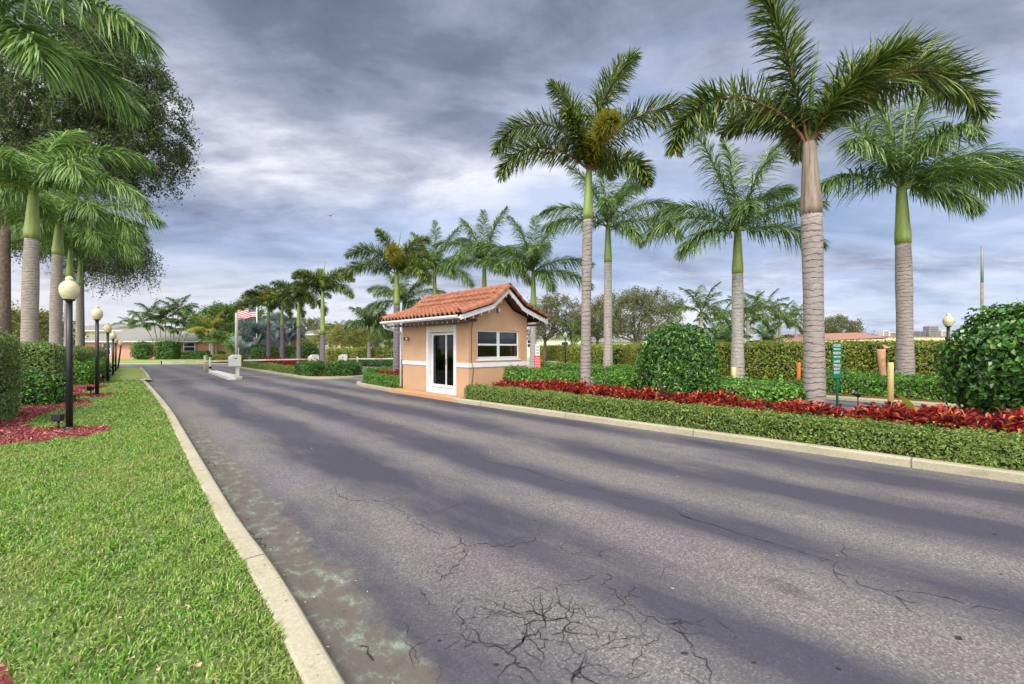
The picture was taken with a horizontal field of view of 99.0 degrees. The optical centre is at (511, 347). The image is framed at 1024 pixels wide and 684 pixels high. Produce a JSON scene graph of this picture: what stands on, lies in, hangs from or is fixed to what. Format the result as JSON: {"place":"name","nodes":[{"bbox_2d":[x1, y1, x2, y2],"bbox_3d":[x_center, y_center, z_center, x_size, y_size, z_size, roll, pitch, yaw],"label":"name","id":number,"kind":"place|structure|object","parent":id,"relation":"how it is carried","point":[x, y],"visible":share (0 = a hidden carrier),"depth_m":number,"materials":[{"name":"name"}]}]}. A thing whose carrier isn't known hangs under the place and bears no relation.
{"place":"outdoors","nodes":[
{"label":"outdoors","id":0,"kind":"place"},
{"bbox_2d":[105,368,146,379],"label":"lawn","id":1,"kind":"structure","parent":0,"point":[127,373],"depth_m":24.55,"materials":[{"name":"plant"}]},
{"bbox_2d":[10,185,121,273],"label":"oak tree","id":2,"kind":"object","parent":1,"relation":"on","point":[15,255],"visible":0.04,"depth_m":27.88,"materials":[{"name":"green plant"}]},
{"bbox_2d":[0,0,204,334],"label":"oak tree","id":3,"kind":"object","parent":1,"relation":"on","point":[45,110],"visible":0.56,"depth_m":21.54,"materials":[{"name":"green plant"}]},
{"bbox_2d":[0,379,303,683],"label":"lawn","id":4,"kind":"structure","parent":0,"point":[140,678],"depth_m":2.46,"materials":[{"name":"green plant"}]},
{"bbox_2d":[0,380,113,445],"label":"mulch bed","id":5,"kind":"object","parent":4,"relation":"on","point":[10,438],"visible":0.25,"depth_m":7.89,"materials":[{"name":"wood"}]},
{"bbox_2d":[0,327,28,421],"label":"tall hedge","id":6,"kind":"object","parent":5,"relation":"on","point":[10,369],"visible":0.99,"depth_m":9.26,"materials":[{"name":"green plant"}]},
{"bbox_2d":[16,340,65,376],"bbox_3d":[-13.701,0.660,12.660,1.311,1.780,1.158,0,0,-30],"label":"tall hedge","id":7,"kind":"object","parent":5,"relation":"on","point":[44,356],"visible":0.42,"depth_m":12.45,"materials":[{"name":"green plant"}]},
{"bbox_2d":[13,368,79,405],"bbox_3d":[-12.505,1.063,11.640,1.322,1.010,1.327,0,0,-21],"label":"hedge","id":8,"kind":"object","parent":5,"relation":"on","point":[41,389],"visible":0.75,"depth_m":11.34,"materials":[{"name":"green plant"}]},
{"bbox_2d":[0,380,118,683],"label":"mulch chips","id":9,"kind":"object","parent":5,"relation":"on","point":[21,421],"visible":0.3,"depth_m":8.04,"materials":[{"name":"red wood"}]},
{"bbox_2d":[58,276,79,429],"bbox_3d":[-8.137,0.113,8.039,0.284,2.874,0.284,0,0,0],"label":"street lamp","id":10,"kind":"object","parent":5,"relation":"on","point":[69,290],"visible":0.94,"depth_m":8.00,"materials":[{"name":"black metal"}]},
{"bbox_2d":[7,202,148,345],"bbox_3d":[-23.035,-3.386,22.702,7.061,9.812,4.931,0,0,0],"label":"royal palm","id":11,"kind":"object","parent":5,"relation":"on","point":[73,239],"visible":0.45,"depth_m":22.85,"materials":[{"name":"green plant"}]},
{"bbox_2d":[0,128,158,344],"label":"royal palm","id":12,"kind":"object","parent":5,"relation":"on","point":[43,169],"visible":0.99,"depth_m":14.56,"materials":[{"name":"green plant"}]},
{"bbox_2d":[0,0,169,133],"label":"royal palm","id":13,"kind":"object","parent":5,"relation":"on","point":[30,41],"visible":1,"depth_m":8.86,"materials":[{"name":"green plant"}]},
{"bbox_2d":[0,170,169,356],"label":"royal palm","id":14,"kind":"object","parent":5,"relation":"on","point":[64,210],"visible":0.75,"depth_m":18.36,"materials":[{"name":"green plant"}]},
{"bbox_2d":[64,345,109,361],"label":"tall hedge","id":15,"kind":"object","parent":5,"relation":"on","point":[81,352],"visible":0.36,"depth_m":20.58,"materials":[{"name":"green plant"}]},
{"bbox_2d":[62,354,113,384],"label":"hedge","id":16,"kind":"object","parent":5,"relation":"on","point":[83,372],"visible":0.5,"depth_m":17.65,"materials":[{"name":"green plant"}]},
{"bbox_2d":[39,227,145,346],"bbox_3d":[-26.456,-3.529,26.702,7.061,10.098,4.931,0,0,0],"label":"royal palm","id":17,"kind":"object","parent":5,"relation":"on","point":[81,254],"visible":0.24,"depth_m":26.92,"materials":[{"name":"green plant"}]},
{"bbox_2d":[91,306,102,395],"bbox_3d":[-12.967,0.117,13.667,0.284,2.867,0.284,0,0,0],"label":"street lamp","id":18,"kind":"object","parent":5,"relation":"on","point":[96,314],"visible":0.96,"depth_m":13.62,"materials":[{"name":"black metal"}]},
{"bbox_2d":[103,323,111,380],"bbox_3d":[-17.683,0.227,19.129,0.284,2.646,0.284,0,0,0],"label":"street lamp","id":19,"kind":"object","parent":5,"relation":"on","point":[107,328],"visible":0.94,"depth_m":19.09,"materials":[{"name":"black metal"}]},
{"bbox_2d":[85,329,245,358],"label":"house","id":20,"kind":"structure","parent":0,"point":[128,337],"depth_m":65.00,"materials":[{"name":"pink paint"}]},
{"bbox_2d":[109,358,327,362],"bbox_3d":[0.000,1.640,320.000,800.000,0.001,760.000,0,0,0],"label":"ground","id":21,"kind":"structure","parent":0,"point":[140,361],"depth_m":55.60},
{"bbox_2d":[11,300,63,342],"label":"leafy tree","id":22,"kind":"object","parent":21,"relation":"on","point":[43,318],"visible":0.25,"depth_m":33.88,"materials":[{"name":"green plant"}]},
{"bbox_2d":[44,213,168,344],"bbox_3d":[-31.441,-4.462,34.307,7.570,12.232,7.654,0,0,0],"label":"oak tree","id":23,"kind":"object","parent":21,"relation":"on","point":[119,272],"visible":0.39,"depth_m":34.16,"materials":[{"name":"green plant"}]},
{"bbox_2d":[63,324,168,345],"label":"roof","id":24,"kind":"structure","parent":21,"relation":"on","point":[90,329],"depth_m":88.79,"materials":[{"name":"beige paint"}]},
{"bbox_2d":[118,307,164,345],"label":"clump palm","id":25,"kind":"object","parent":21,"relation":"on","point":[132,321],"visible":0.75,"depth_m":61.82,"materials":[{"name":"green plant"}]},
{"bbox_2d":[129,340,154,359],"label":"round shrub","id":26,"kind":"object","parent":21,"relation":"on","point":[142,350],"visible":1,"depth_m":59.42,"materials":[{"name":"green plant"}]},
{"bbox_2d":[127,300,172,340],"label":"clump palm","id":27,"kind":"object","parent":21,"relation":"on","point":[146,308],"visible":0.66,"depth_m":61.53,"materials":[{"name":"green plant"}]},
{"bbox_2d":[152,339,182,358],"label":"box shrub","id":28,"kind":"object","parent":21,"relation":"on","point":[164,349],"visible":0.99,"depth_m":60.38,"materials":[{"name":"green plant"}]},
{"bbox_2d":[153,297,191,340],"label":"clump palm","id":29,"kind":"object","parent":21,"relation":"on","point":[169,311],"visible":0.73,"depth_m":61.67,"materials":[{"name":"green plant"}]},
{"bbox_2d":[158,295,198,340],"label":"clump palm","id":30,"kind":"object","parent":21,"relation":"on","point":[191,304],"visible":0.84,"depth_m":61.81,"materials":[{"name":"green plant"}]},
{"bbox_2d":[181,350,226,358],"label":"hedge","id":31,"kind":"object","parent":21,"relation":"on","point":[194,354],"visible":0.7,"depth_m":61.59,"materials":[{"name":"green plant"}]},
{"bbox_2d":[186,310,234,354],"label":"yellow palm","id":32,"kind":"object","parent":21,"relation":"on","point":[193,329],"visible":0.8,"depth_m":57.50,"materials":[{"name":"green plant"}]},
{"bbox_2d":[197,327,231,353],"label":"palm","id":33,"kind":"object","parent":21,"relation":"on","point":[217,335],"visible":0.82,"depth_m":49.77,"materials":[{"name":"green plant"}]},
{"bbox_2d":[180,300,266,354],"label":"leafy tree","id":34,"kind":"object","parent":21,"relation":"on","point":[228,316],"visible":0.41,"depth_m":59.67,"materials":[{"name":"green plant"}]},
{"bbox_2d":[229,315,278,356],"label":"silver fan palm","id":35,"kind":"object","parent":21,"relation":"on","point":[250,328],"visible":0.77,"depth_m":43.46,"materials":[{"name":"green plant"}]},
{"bbox_2d":[306,320,350,348],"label":"yellow tree","id":36,"kind":"object","parent":21,"relation":"on","point":[327,328],"visible":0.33,"depth_m":65.16,"materials":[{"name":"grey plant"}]},
{"bbox_2d":[325,324,374,347],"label":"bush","id":37,"kind":"object","parent":21,"relation":"on","point":[355,338],"visible":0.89,"depth_m":57.03,"materials":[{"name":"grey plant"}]},
{"bbox_2d":[325,346,392,361],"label":"tall hedge","id":38,"kind":"object","parent":21,"relation":"on","point":[332,354],"visible":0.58,"depth_m":43.35,"materials":[{"name":"green plant"}]},
{"bbox_2d":[348,356,402,366],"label":"hedge","id":39,"kind":"object","parent":21,"relation":"on","point":[376,362],"visible":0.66,"depth_m":36.79,"materials":[{"name":"green plant"}]},
{"bbox_2d":[360,268,445,357],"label":"royal palm","id":40,"kind":"object","parent":21,"relation":"on","point":[406,294],"visible":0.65,"depth_m":37.09,"materials":[{"name":"green plant"}]},
{"bbox_2d":[527,337,580,356],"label":"apartment building","id":41,"kind":"structure","parent":21,"relation":"on","point":[557,341],"depth_m":72.00,"materials":[{"name":"paint"}]},
{"bbox_2d":[540,341,624,366],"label":"tall hedge","id":42,"kind":"object","parent":21,"relation":"on","point":[557,353],"visible":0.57,"depth_m":40.66,"materials":[{"name":"green plant"}]},
{"bbox_2d":[402,366,962,407],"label":"kerb","id":43,"kind":"structure","parent":21,"relation":"on","point":[915,403],"depth_m":12.71,"materials":[{"name":"concrete"}]},
{"bbox_2d":[824,313,867,333],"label":"round tree","id":44,"kind":"object","parent":21,"relation":"on","point":[830,324],"visible":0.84,"depth_m":88.51,"materials":[{"name":"green plant"}]},
{"bbox_2d":[759,333,953,346],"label":"building","id":45,"kind":"structure","parent":21,"relation":"on","point":[842,337],"depth_m":58.44,"materials":[{"name":"pink paint"}]},
{"bbox_2d":[980,246,983,313],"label":"utility pole","id":46,"kind":"object","parent":21,"relation":"on","point":[982,278],"visible":0.67,"depth_m":47.90,"materials":[{"name":"grey wood"}]},
{"bbox_2d":[0,0,1023,342],"label":"sky","id":47,"kind":"structure","parent":0,"point":[385,115],"materials":[{"name":"grey"}]},
{"bbox_2d":[110,364,1023,683],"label":"road","id":48,"kind":"structure","parent":0,"point":[468,544],"depth_m":3.55,"materials":[{"name":"grey asphalt"}]},
{"bbox_2d":[161,355,240,375],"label":"barrier gate","id":49,"kind":"structure","parent":48,"relation":"on","point":[234,360],"depth_m":21.91,"materials":[{"name":"white metal"}]},
{"bbox_2d":[136,379,344,683],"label":"kerb","id":50,"kind":"structure","parent":48,"relation":"on","point":[302,641],"depth_m":2.72,"materials":[{"name":"concrete"}]},
{"bbox_2d":[239,367,362,378],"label":"kerb","id":51,"kind":"structure","parent":48,"relation":"on","point":[313,377],"depth_m":23.05,"materials":[{"name":"concrete"}]},
{"bbox_2d":[453,398,1023,483],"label":"kerb","id":52,"kind":"structure","parent":48,"relation":"on","point":[1008,475],"depth_m":6.75,"materials":[{"name":"concrete"}]},
{"bbox_2d":[566,362,955,403],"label":"lawn","id":53,"kind":"structure","parent":0,"point":[872,397],"depth_m":13.02,"materials":[{"name":"plant"}]},
{"bbox_2d":[389,219,481,294],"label":"royal palm","id":54,"kind":"object","parent":53,"relation":"on","point":[437,255],"visible":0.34,"depth_m":33.69,"materials":[{"name":"green plant"}]},
{"bbox_2d":[431,206,534,286],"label":"royal palm","id":55,"kind":"object","parent":53,"relation":"on","point":[461,257],"visible":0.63,"depth_m":29.35,"materials":[{"name":"green plant"}]},
{"bbox_2d":[473,215,596,367],"bbox_3d":[1.390,-3.371,26.220,7.529,9.843,5.326,0,0,0],"label":"royal palm","id":56,"kind":"object","parent":53,"relation":"on","point":[529,262],"visible":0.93,"depth_m":25.97,"materials":[{"name":"green plant"}]},
{"bbox_2d":[527,291,596,360],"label":"oak tree","id":57,"kind":"object","parent":53,"relation":"on","point":[550,300],"visible":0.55,"depth_m":47.02,"materials":[{"name":"green plant"}]},
{"bbox_2d":[555,319,594,344],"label":"coconut palm","id":58,"kind":"object","parent":53,"relation":"on","point":[575,336],"visible":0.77,"depth_m":43.87,"materials":[{"name":"plant"}]},
{"bbox_2d":[541,360,637,376],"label":"hedge","id":59,"kind":"object","parent":53,"relation":"on","point":[596,368],"visible":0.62,"depth_m":23.09,"materials":[{"name":"green plant"}]},
{"bbox_2d":[539,164,685,369],"bbox_3d":[5.115,-4.614,22.446,7.532,12.268,4.493,0,0,-20],"label":"royal palm","id":60,"kind":"object","parent":53,"relation":"on","point":[607,207],"visible":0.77,"depth_m":22.36,"materials":[{"name":"green plant"}]},
{"bbox_2d":[621,342,653,369],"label":"tall hedge","id":61,"kind":"object","parent":53,"relation":"on","point":[630,352],"visible":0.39,"depth_m":24.97,"materials":[{"name":"green plant"}]},
{"bbox_2d":[591,284,690,343],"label":"oak tree","id":62,"kind":"object","parent":53,"relation":"on","point":[646,305],"visible":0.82,"depth_m":44.77,"materials":[{"name":"green plant"}]},
{"bbox_2d":[664,281,731,327],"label":"coconut palm","id":63,"kind":"object","parent":53,"relation":"on","point":[700,304],"visible":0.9,"depth_m":35.83,"materials":[{"name":"green plant"}]},
{"bbox_2d":[704,322,746,346],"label":"palm","id":64,"kind":"object","parent":53,"relation":"on","point":[717,338],"visible":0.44,"depth_m":27.90,"materials":[{"name":"green plant"}]},
{"bbox_2d":[638,127,832,378],"bbox_3d":[9.254,-3.751,17.070,8.327,10.541,4.056,0,0,0],"label":"royal palm","id":65,"kind":"object","parent":53,"relation":"on","point":[745,209],"visible":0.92,"depth_m":17.51,"materials":[{"name":"green plant"}]},
{"bbox_2d":[716,291,774,341],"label":"coconut palm","id":66,"kind":"object","parent":53,"relation":"on","point":[754,317],"visible":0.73,"depth_m":39.86,"materials":[{"name":"green plant"}]},
{"bbox_2d":[744,288,791,327],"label":"coconut palm","id":67,"kind":"object","parent":53,"relation":"on","point":[786,321],"visible":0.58,"depth_m":42.89,"materials":[{"name":"green plant"}]},
{"bbox_2d":[747,323,794,346],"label":"palm","id":68,"kind":"object","parent":53,"relation":"on","point":[768,334],"visible":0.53,"depth_m":29.81,"materials":[{"name":"green plant"}]},
{"bbox_2d":[751,300,802,341],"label":"coconut palm","id":69,"kind":"object","parent":53,"relation":"on","point":[776,323],"visible":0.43,"depth_m":45.86,"materials":[{"name":"plant"}]},
{"bbox_2d":[702,336,957,385],"bbox_3d":[14.226,0.596,14.618,1.585,2.010,20.329,0,0,-43],"label":"tall hedge","id":70,"kind":"object","parent":53,"relation":"on","point":[774,360],"visible":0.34,"depth_m":17.07,"materials":[{"name":"green plant"}]},
{"bbox_2d":[826,393,945,401],"bbox_3d":[16.282,1.500,8.834,1.949,0.001,18.594,0,0,-43],"label":"garden bed","id":71,"kind":"object","parent":53,"relation":"on","point":[883,397],"depth_m":13.15,"materials":[{"name":"soil"}]},
{"bbox_2d":[802,367,961,400],"bbox_3d":[14.556,1.090,10.325,1.387,0.951,13.461,0,0,-42],"label":"hedge","id":72,"kind":"object","parent":71,"relation":"on","point":[913,386],"visible":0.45,"depth_m":13.31,"materials":[{"name":"green plant"}]},
{"bbox_2d":[876,344,889,378],"bbox_3d":[11.609,0.722,13.600,0.494,1.663,0.300,0,0,0],"label":"tree stump","id":73,"kind":"object","parent":71,"relation":"on","point":[881,355],"visible":0.4,"depth_m":13.53,"materials":[{"name":"brown wood"}]},
{"bbox_2d":[807,53,1023,379],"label":"royal palm","id":74,"kind":"object","parent":71,"relation":"on","point":[899,162],"visible":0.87,"depth_m":13.69,"materials":[{"name":"green plant"}]},
{"label":"garden bed","id":75,"kind":"structure","parent":0,"visible":0},
{"bbox_2d":[362,371,402,387],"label":"hedge","id":76,"kind":"object","parent":75,"relation":"on","point":[383,379],"visible":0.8,"depth_m":17.27,"materials":[{"name":"green plant"}]},
{"bbox_2d":[340,227,439,371],"bbox_3d":[-4.978,-1.907,18.648,3.916,6.854,3.343,0,0,-35],"label":"palm tree","id":77,"kind":"object","parent":75,"relation":"on","point":[405,260],"visible":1,"depth_m":18.84,"materials":[{"name":"green plant"}]},
{"bbox_2d":[380,283,550,401],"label":"guardhouse","id":78,"kind":"structure","parent":75,"relation":"on","point":[488,346],"depth_m":14.19,"materials":[{"name":"orange paint"}]},
{"bbox_2d":[432,332,444,387],"bbox_3d":[-2.362,0.400,14.352,0.030,1.780,0.893,0,0,-43],"label":"sliding door","id":79,"kind":"structure","parent":78,"relation":"in","point":[438,339],"depth_m":14.42,"materials":[{"name":"white paint"}]},
{"bbox_2d":[445,332,452,388],"bbox_3d":[-1.942,0.400,13.838,0.050,1.780,0.553,0,0,-43],"label":"sliding door","id":80,"kind":"structure","parent":78,"relation":"in","point":[448,335],"depth_m":13.91,"materials":[{"name":"white paint"}]},
{"bbox_2d":[498,330,517,358],"bbox_3d":[-0.137,-0.090,14.238,0.888,0.910,0.095,0,0,-43],"label":"window","id":81,"kind":"structure","parent":78,"relation":"in","point":[502,357],"depth_m":14.19,"materials":[{"name":"white paint"}]},
{"bbox_2d":[503,365,579,382],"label":"hedge","id":82,"kind":"object","parent":75,"relation":"on","point":[520,374],"visible":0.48,"depth_m":12.91,"materials":[{"name":"green plant"}]},
{"bbox_2d":[488,46,719,385],"bbox_3d":[2.330,-3.333,11.470,5.341,9.707,3.454,0,0,-25],"label":"palm tree","id":83,"kind":"object","parent":75,"relation":"on","point":[592,148],"visible":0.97,"depth_m":11.47,"materials":[{"name":"green plant"}]},
{"bbox_2d":[591,366,645,391],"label":"hedge","id":84,"kind":"object","parent":75,"relation":"on","point":[622,377],"visible":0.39,"depth_m":11.02,"materials":[{"name":"green plant"}]},
{"bbox_2d":[636,387,667,401],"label":"croton plant","id":85,"kind":"object","parent":75,"relation":"on","point":[648,389],"visible":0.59,"depth_m":9.34,"materials":[{"name":"red plant"}]},
{"bbox_2d":[632,321,722,397],"bbox_3d":[3.763,0.476,9.953,1.958,2.181,1.887,0,0,0],"label":"round bush","id":86,"kind":"object","parent":75,"relation":"on","point":[677,362],"visible":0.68,"depth_m":9.39,"materials":[{"name":"green plant"}]},
{"bbox_2d":[668,391,703,408],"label":"croton plant","id":87,"kind":"object","parent":75,"relation":"on","point":[690,398],"visible":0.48,"depth_m":8.67,"materials":[{"name":"red plant"}]},
{"bbox_2d":[462,383,1023,470],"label":"hedge","id":88,"kind":"object","parent":75,"relation":"on","point":[980,447],"visible":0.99,"depth_m":6.91,"materials":[{"name":"green plant"}]},
{"bbox_2d":[706,372,807,403],"bbox_3d":[4.989,1.048,8.894,1.215,1.035,2.015,0,0,-40],"label":"hedge","id":89,"kind":"object","parent":75,"relation":"on","point":[766,390],"visible":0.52,"depth_m":8.59,"materials":[{"name":"green plant"}]},
{"bbox_2d":[785,398,832,419],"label":"croton plant","id":90,"kind":"object","parent":75,"relation":"on","point":[796,405],"visible":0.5,"depth_m":7.29,"materials":[{"name":"red plant"}]},
{"bbox_2d":[658,0,1002,404],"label":"palm tree","id":91,"kind":"object","parent":75,"relation":"on","point":[872,74],"visible":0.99,"depth_m":8.07,"materials":[{"name":"green plant"}]},
{"bbox_2d":[833,343,841,406],"bbox_3d":[7.745,0.718,10.415,0.170,1.664,0.068,0,0,43],"label":"direction sign","id":92,"kind":"object","parent":75,"relation":"on","point":[837,361],"visible":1,"depth_m":10.40,"materials":[{"name":"green metal"}]},
{"bbox_2d":[887,362,893,405],"bbox_3d":[8.139,0.961,9.400,0.104,1.279,0.104,0,0,0],"label":"bollard","id":93,"kind":"object","parent":75,"relation":"on","point":[890,381],"visible":0.85,"depth_m":9.36,"materials":[{"name":"yellow paint"}]},
{"bbox_2d":[876,401,938,427],"bbox_3d":[5.903,1.161,6.566,0.693,0.719,0.768,0,0,-43],"label":"croton plant","id":94,"kind":"object","parent":75,"relation":"on","point":[893,415],"visible":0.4,"depth_m":6.54,"materials":[{"name":"red plant"}]},
{"bbox_2d":[899,406,959,431],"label":"croton plant","id":95,"kind":"object","parent":75,"relation":"on","point":[924,420],"visible":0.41,"depth_m":6.21,"materials":[{"name":"red plant"}]},
{"bbox_2d":[919,404,977,431],"bbox_3d":[6.259,1.165,6.211,0.721,0.709,0.739,0,0,17],"label":"croton plant","id":96,"kind":"object","parent":75,"relation":"on","point":[964,418],"visible":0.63,"depth_m":6.03,"materials":[{"name":"red plant"}]},
{"bbox_2d":[932,297,1023,415],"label":"round bush","id":97,"kind":"object","parent":75,"relation":"on","point":[984,360],"visible":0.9,"depth_m":6.51,"materials":[{"name":"green plant"}]},
{"bbox_2d":[975,407,1023,437],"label":"croton plant","id":98,"kind":"object","parent":75,"relation":"on","point":[999,422],"visible":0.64,"depth_m":5.78,"materials":[{"name":"red plant"}]},
{"label":"garden bed","id":99,"kind":"structure","parent":0,"visible":0},
{"bbox_2d":[233,284,295,356],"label":"palm tree","id":100,"kind":"object","parent":99,"relation":"on","point":[251,295],"visible":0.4,"depth_m":33.58,"materials":[{"name":"green plant"}]},
{"bbox_2d":[239,361,298,374],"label":"hedge","id":101,"kind":"object","parent":99,"relation":"on","point":[277,367],"visible":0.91,"depth_m":28.08,"materials":[{"name":"green plant"}]},
{"bbox_2d":[249,280,306,358],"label":"palm tree","id":102,"kind":"object","parent":99,"relation":"on","point":[290,305],"visible":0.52,"depth_m":30.87,"materials":[{"name":"green plant"}]},
{"bbox_2d":[271,314,307,345],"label":"silver fan palm","id":103,"kind":"object","parent":99,"relation":"on","point":[290,336],"visible":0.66,"depth_m":41.50,"materials":[{"name":"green plant"}]},
{"bbox_2d":[263,278,332,358],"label":"palm tree","id":104,"kind":"object","parent":99,"relation":"on","point":[301,298],"visible":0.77,"depth_m":28.40,"materials":[{"name":"green plant"}]},
{"bbox_2d":[291,341,319,359],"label":"round shrub","id":105,"kind":"object","parent":99,"relation":"on","point":[308,349],"visible":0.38,"depth_m":29.45,"materials":[{"name":"green plant"}]},
{"bbox_2d":[294,359,326,375],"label":"hedge","id":106,"kind":"object","parent":99,"relation":"on","point":[311,368],"visible":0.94,"depth_m":23.25,"materials":[{"name":"green plant"}]},
{"bbox_2d":[290,262,355,372],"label":"palm tree","id":107,"kind":"object","parent":99,"relation":"on","point":[321,280],"visible":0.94,"depth_m":25.48,"materials":[{"name":"green plant"}]},
{"bbox_2d":[323,358,362,376],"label":"hedge","id":108,"kind":"object","parent":99,"relation":"on","point":[340,367],"visible":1,"depth_m":23.03,"materials":[{"name":"green plant"}]},
{"bbox_2d":[343,303,393,357],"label":"royal palm","id":109,"kind":"object","parent":99,"relation":"on","point":[368,320],"visible":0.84,"depth_m":39.46,"materials":[{"name":"green plant"}]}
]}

